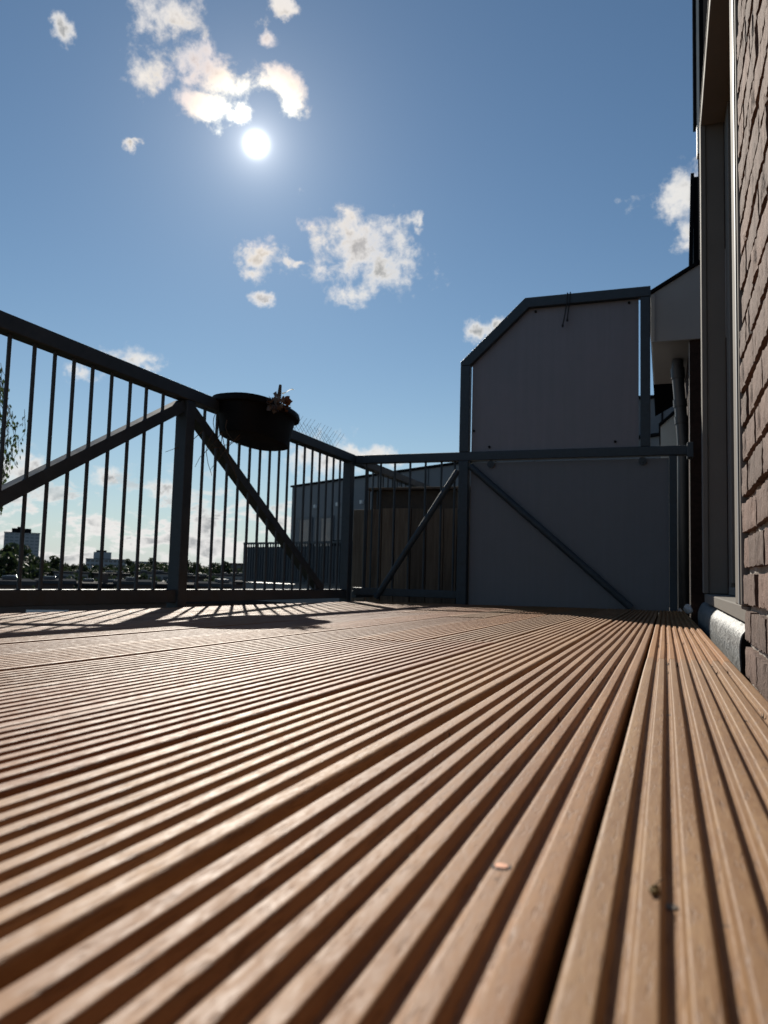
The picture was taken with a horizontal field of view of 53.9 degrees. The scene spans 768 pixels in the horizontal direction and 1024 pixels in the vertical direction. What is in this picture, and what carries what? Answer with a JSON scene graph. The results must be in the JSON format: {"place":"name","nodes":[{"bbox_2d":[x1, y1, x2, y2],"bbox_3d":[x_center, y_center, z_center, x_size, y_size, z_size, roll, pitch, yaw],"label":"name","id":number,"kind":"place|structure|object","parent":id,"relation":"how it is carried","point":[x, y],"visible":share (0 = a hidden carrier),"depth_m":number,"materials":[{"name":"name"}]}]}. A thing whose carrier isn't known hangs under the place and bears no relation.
{"place":"outdoors","nodes":[
{"label":"outdoors","id":0,"kind":"place"},
{"bbox_2d":[0,575,36,613],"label":"row house","id":1,"kind":"structure","parent":0,"point":[8,581],"depth_m":66.47,"materials":[{"name":"brick"}]},
{"bbox_2d":[3,527,39,557],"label":"tower block","id":2,"kind":"structure","parent":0,"point":[31,540],"depth_m":560.82,"materials":[{"name":"grey concrete"}]},
{"bbox_2d":[34,576,76,588],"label":"row house","id":3,"kind":"structure","parent":0,"point":[50,582],"depth_m":80.60,"materials":[{"name":"brick"}]},
{"bbox_2d":[52,570,89,578],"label":"row house","id":4,"kind":"structure","parent":0,"point":[66,574],"depth_m":156.36,"materials":[{"name":"grey"}]},
{"bbox_2d":[74,573,115,588],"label":"row house","id":5,"kind":"structure","parent":0,"point":[107,583],"depth_m":89.80,"materials":[{"name":"brick"}]},
{"bbox_2d":[85,550,125,569],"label":"office block","id":6,"kind":"structure","parent":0,"point":[94,561],"depth_m":487.28,"materials":[{"name":"grey concrete"}]},
{"bbox_2d":[92,571,129,580],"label":"row house","id":7,"kind":"structure","parent":0,"point":[109,573],"depth_m":140.81,"materials":[{"name":"brick"}]},
{"bbox_2d":[1,600,287,613],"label":"brick house","id":8,"kind":"structure","parent":0,"point":[34,609],"depth_m":27.76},
{"bbox_2d":[26,610,68,612],"bbox_3d":[-12.067,4.205,26.968,1.400,1.400,0.098,3,-5,-17],"label":"window","id":9,"kind":"structure","parent":8,"relation":"in","point":[27,611],"depth_m":26.96,"materials":[{"name":"glass"}]},
{"bbox_2d":[127,561,166,564],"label":"apartment block","id":10,"kind":"structure","parent":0,"point":[148,563],"depth_m":513.54,"materials":[{"name":"grey concrete"}]},
{"bbox_2d":[133,570,167,581],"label":"row house","id":11,"kind":"structure","parent":0,"point":[162,575],"depth_m":157.65,"materials":[{"name":"grey"}]},
{"bbox_2d":[155,580,194,588],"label":"row house","id":12,"kind":"structure","parent":0,"point":[161,585],"depth_m":88.42,"materials":[{"name":"brick"}]},
{"bbox_2d":[187,570,207,582],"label":"row house","id":13,"kind":"structure","parent":0,"point":[190,577],"depth_m":145.09,"materials":[{"name":"brick"}]},
{"bbox_2d":[194,579,235,588],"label":"row house","id":14,"kind":"structure","parent":0,"point":[227,584],"depth_m":77.72,"materials":[{"name":"brick"}]},
{"bbox_2d":[212,569,241,581],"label":"row house","id":15,"kind":"structure","parent":0,"point":[238,576],"depth_m":165.98,"materials":[{"name":"brick"}]},
{"bbox_2d":[230,563,242,572],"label":"apartment block","id":16,"kind":"structure","parent":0,"point":[239,565],"depth_m":323.10,"materials":[{"name":"brick"}]},
{"bbox_2d":[235,580,242,588],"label":"row house","id":17,"kind":"structure","parent":0,"point":[239,584],"depth_m":101.64,"materials":[{"name":"brick"}]},
{"bbox_2d":[0,0,697,566],"label":"sky","id":18,"kind":"structure","parent":0,"point":[334,203],"materials":[{"name":"blue"}]},
{"bbox_2d":[573,838,597,921],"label":"terrace slab","id":19,"kind":"structure","parent":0,"point":[583,886],"depth_m":0.73,"materials":[{"name":"brown wood"}]},
{"bbox_2d":[0,310,355,607],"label":"railing","id":20,"kind":"object","parent":19,"relation":"on","point":[190,419],"visible":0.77,"depth_m":3.47,"materials":[{"name":"metal"}]},
{"bbox_2d":[212,392,299,450],"bbox_3d":[-0.678,-0.463,4.001,0.367,0.186,0.591,0,-8,20],"label":"planter","id":21,"kind":"object","parent":20,"relation":"hanging from","point":[253,422],"visible":0.9,"depth_m":3.81,"materials":[{"name":"black plastic"}]},
{"bbox_2d":[166,411,240,478],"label":"dry stems","id":22,"kind":"object","parent":21,"relation":"hanging from","point":[217,447],"visible":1,"depth_m":3.72,"materials":[{"name":"brown plant"}]},
{"bbox_2d":[266,384,293,413],"bbox_3d":[-0.522,-0.577,3.881,0.108,0.171,0.267,0,-5,20],"label":"dried flower","id":23,"kind":"object","parent":21,"relation":"in","point":[286,401],"visible":0.99,"depth_m":3.82,"materials":[{"name":"brown plant"}]},
{"bbox_2d":[295,414,342,445],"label":"bird spikes","id":24,"kind":"object","parent":20,"relation":"on","point":[317,433],"visible":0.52,"depth_m":4.95,"materials":[{"name":"silver metal"}]},
{"bbox_2d":[0,601,767,1023],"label":"deck","id":25,"kind":"structure","parent":19,"relation":"on","point":[182,847],"depth_m":0.40,"materials":[{"name":"beige wood"}]},
{"bbox_2d":[39,623,763,856],"bbox_3d":[0.088,0.265,1.451,1.034,0.043,2.386,0,-5,20],"label":"grit","id":26,"kind":"object","parent":25,"relation":"on","point":[410,855],"visible":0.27,"depth_m":1.07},
{"bbox_2d":[649,878,663,895],"bbox_3d":[0.110,0.151,0.304,0.006,0.004,0.014,0,-5,20],"label":"catkin","id":27,"kind":"object","parent":25,"relation":"on","point":[654,889],"visible":1,"depth_m":0.30},
{"bbox_2d":[678,604,692,613],"bbox_3d":[1.867,0.600,4.682,0.094,0.061,0.052,0,-5,20],"label":"plaster scrap","id":28,"kind":"object","parent":25,"relation":"on","point":[687,608],"visible":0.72,"depth_m":4.66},
{"bbox_2d":[353,442,692,611],"bbox_3d":[0.820,0.149,5.067,2.331,1.155,0.102,0,-5,20],"label":"railing","id":29,"kind":"object","parent":19,"relation":"on","point":[599,534],"visible":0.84,"depth_m":4.96,"materials":[{"name":"metal"}]},
{"bbox_2d":[459,286,650,451],"bbox_3d":[1.125,-0.933,5.054,1.246,1.046,0.066,0,-5,20],"label":"privacy screen","id":30,"kind":"object","parent":29,"relation":"on","point":[543,379],"visible":0.91,"depth_m":5.04,"materials":[{"name":"metal"}]},
{"bbox_2d":[561,292,570,326],"bbox_3d":[1.224,-1.345,5.053,0.060,0.236,0.084,0,-5,20],"label":"cord","id":31,"kind":"object","parent":30,"relation":"hanging from","point":[562,325],"visible":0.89,"depth_m":5.02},
{"bbox_2d":[659,410,677,606],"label":"gable house","id":32,"kind":"structure","parent":0,"point":[667,432],"depth_m":8.81,"materials":[{"name":"white paint"}]},
{"label":"ground","id":33,"kind":"structure","parent":0,"visible":0},
{"bbox_2d":[0,552,18,571],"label":"tree","id":34,"kind":"object","parent":33,"relation":"on","point":[16,553],"visible":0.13,"depth_m":103.93,"materials":[{"name":"green plant"}]},
{"bbox_2d":[0,542,26,563],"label":"tree","id":35,"kind":"object","parent":33,"relation":"on","point":[14,549],"visible":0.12,"depth_m":108.65,"materials":[{"name":"green plant"}]},
{"bbox_2d":[0,363,27,514],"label":"birch tree","id":36,"kind":"object","parent":33,"relation":"on","point":[8,461],"visible":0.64,"depth_m":9.18,"materials":[{"name":"green plant"}]},
{"bbox_2d":[0,551,46,588],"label":"tree","id":37,"kind":"object","parent":33,"relation":"on","point":[9,563],"visible":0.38,"depth_m":97.52,"materials":[{"name":"green plant"}]},
{"bbox_2d":[17,544,50,574],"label":"tree","id":38,"kind":"object","parent":33,"relation":"on","point":[28,556],"visible":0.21,"depth_m":111.20,"materials":[{"name":"green plant"}]},
{"bbox_2d":[45,561,56,575],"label":"tree","id":39,"kind":"object","parent":33,"relation":"on","point":[51,569],"visible":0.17,"depth_m":176.42,"materials":[{"name":"green plant"}]},
{"bbox_2d":[48,555,71,575],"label":"tree","id":40,"kind":"object","parent":33,"relation":"on","point":[54,563],"visible":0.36,"depth_m":187.34,"materials":[{"name":"green plant"}]},
{"bbox_2d":[76,563,104,578],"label":"tree","id":41,"kind":"object","parent":33,"relation":"on","point":[85,567],"visible":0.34,"depth_m":180.40,"materials":[{"name":"green plant"}]},
{"bbox_2d":[66,572,117,580],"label":"tree","id":42,"kind":"object","parent":33,"relation":"on","point":[76,576],"visible":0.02,"depth_m":130.62,"materials":[{"name":"green plant"}]},
{"bbox_2d":[98,564,113,571],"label":"tree","id":43,"kind":"object","parent":33,"relation":"on","point":[108,567],"visible":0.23,"depth_m":296.20,"materials":[{"name":"green plant"}]},
{"bbox_2d":[111,566,129,576],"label":"tree","id":44,"kind":"object","parent":33,"relation":"on","point":[115,568],"visible":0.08,"depth_m":242.65,"materials":[{"name":"green plant"}]},
{"bbox_2d":[125,559,143,570],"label":"tree","id":45,"kind":"object","parent":33,"relation":"on","point":[129,562],"visible":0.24,"depth_m":301.08,"materials":[{"name":"green plant"}]},
{"bbox_2d":[113,577,156,588],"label":"row house","id":46,"kind":"structure","parent":33,"relation":"on","point":[127,583],"depth_m":79.53,"materials":[{"name":"brick"}]},
{"bbox_2d":[123,564,152,576],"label":"tree","id":47,"kind":"object","parent":33,"relation":"on","point":[130,570],"visible":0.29,"depth_m":226.89,"materials":[{"name":"green plant"}]},
{"bbox_2d":[138,573,148,579],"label":"tree","id":48,"kind":"object","parent":33,"relation":"on","point":[142,577],"visible":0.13,"depth_m":126.94,"materials":[{"name":"green plant"}]},
{"bbox_2d":[147,557,168,571],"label":"tree","id":49,"kind":"object","parent":33,"relation":"on","point":[151,562],"visible":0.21,"depth_m":275.96,"materials":[{"name":"green plant"}]},
{"bbox_2d":[149,576,166,588],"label":"tree","id":50,"kind":"object","parent":33,"relation":"on","point":[157,580],"visible":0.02,"depth_m":102.41,"materials":[{"name":"green plant"}]},
{"bbox_2d":[157,562,168,571],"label":"tree","id":51,"kind":"object","parent":33,"relation":"on","point":[162,567],"visible":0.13,"depth_m":254.41,"materials":[{"name":"green plant"}]},
{"bbox_2d":[164,560,191,571],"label":"tree","id":52,"kind":"object","parent":33,"relation":"on","point":[166,565],"visible":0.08,"depth_m":229.93,"materials":[{"name":"green plant"}]},
{"bbox_2d":[188,562,207,575],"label":"tree","id":53,"kind":"object","parent":33,"relation":"on","point":[191,569],"visible":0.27,"depth_m":224.17,"materials":[{"name":"green plant"}]},
{"bbox_2d":[192,563,219,573],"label":"tree","id":54,"kind":"object","parent":33,"relation":"on","point":[202,569],"visible":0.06,"depth_m":276.44,"materials":[{"name":"green plant"}]},
{"bbox_2d":[194,575,225,588],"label":"tree","id":55,"kind":"object","parent":33,"relation":"on","point":[213,578],"visible":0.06,"depth_m":105.69,"materials":[{"name":"green plant"}]},
{"bbox_2d":[205,561,230,573],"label":"tree","id":56,"kind":"object","parent":33,"relation":"on","point":[215,566],"visible":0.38,"depth_m":240.71,"materials":[{"name":"green plant"}]},
{"bbox_2d":[214,568,241,573],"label":"tree","id":57,"kind":"object","parent":33,"relation":"on","point":[228,572],"visible":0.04,"depth_m":237.11,"materials":[{"name":"green plant"}]},
{"bbox_2d":[288,433,660,603],"bbox_3d":[3.629,4.886,16.402,6.060,11.380,12.627,5,-6,-38],"label":"rooftop extension","id":58,"kind":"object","parent":33,"relation":"on","point":[433,476],"visible":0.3,"depth_m":18.17,"materials":[{"name":"grey metal"}]},
{"bbox_2d":[242,541,352,602],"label":"balcony","id":59,"kind":"structure","parent":58,"relation":"attached to","point":[260,567],"depth_m":17.73,"materials":[{"name":"grey metal"}]},
{"bbox_2d":[295,517,312,546],"bbox_3d":[-2.098,0.868,19.334,0.037,1.450,0.870,5,-6,-38],"label":"window","id":60,"kind":"structure","parent":58,"relation":"in","point":[298,520],"depth_m":19.30,"materials":[{"name":"grey glass"}]},
{"bbox_2d":[314,515,333,545],"bbox_3d":[-1.497,0.822,18.565,0.037,1.450,0.820,5,-6,-38],"label":"window","id":61,"kind":"structure","parent":58,"relation":"in","point":[321,518],"depth_m":18.60,"materials":[{"name":"glass"}]},
{"bbox_2d":[336,514,353,540],"bbox_3d":[-0.910,0.777,17.819,0.037,1.450,0.820,5,-6,-38],"label":"window","id":62,"kind":"structure","parent":58,"relation":"in","point":[340,521],"depth_m":18.03,"materials":[{"name":"glass"}]},
{"bbox_2d":[639,395,674,434],"bbox_3d":[5.789,4.313,13.512,3.100,12.170,4.100,0,-5,20],"label":"rooftop extension","id":63,"kind":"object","parent":33,"relation":"on","point":[655,421],"depth_m":12.40,"materials":[{"name":"grey metal"}]},
{"bbox_2d":[650,0,750,682],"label":"neighbour house","id":64,"kind":"structure","parent":33,"relation":"on","point":[675,316],"depth_m":4.91,"materials":[{"name":"brick"}]},
{"bbox_2d":[671,359,688,615],"bbox_3d":[2.046,-0.084,5.201,0.125,1.968,0.091,0,-5,20],"label":"downpipe","id":65,"kind":"object","parent":64,"relation":"attached to","point":[680,405],"visible":0.82,"depth_m":5.17,"materials":[{"name":"grey plastic"}]},
{"bbox_2d":[698,0,767,700],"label":"brick house","id":66,"kind":"structure","parent":33,"relation":"on","point":[733,121],"depth_m":1.54,"materials":[{"name":"brown brick"}]},
{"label":"terrace slab","id":67,"kind":"structure","parent":0,"visible":0},
{"bbox_2d":[352,464,431,597],"bbox_3d":[0.466,0.335,7.357,0.065,1.140,3.880,0,-5,20],"label":"railing","id":68,"kind":"object","parent":67,"relation":"on","point":[387,473],"visible":0.12,"depth_m":5.85,"materials":[{"name":"metal"}]},
{"bbox_2d":[351,486,470,603],"bbox_3d":[0.742,0.310,5.900,1.853,0.962,0.694,0,-5,20],"label":"storage box","id":69,"kind":"object","parent":67,"relation":"on","point":[416,550],"visible":0.23,"depth_m":5.78,"materials":[{"name":"brown wood"}]}
]}

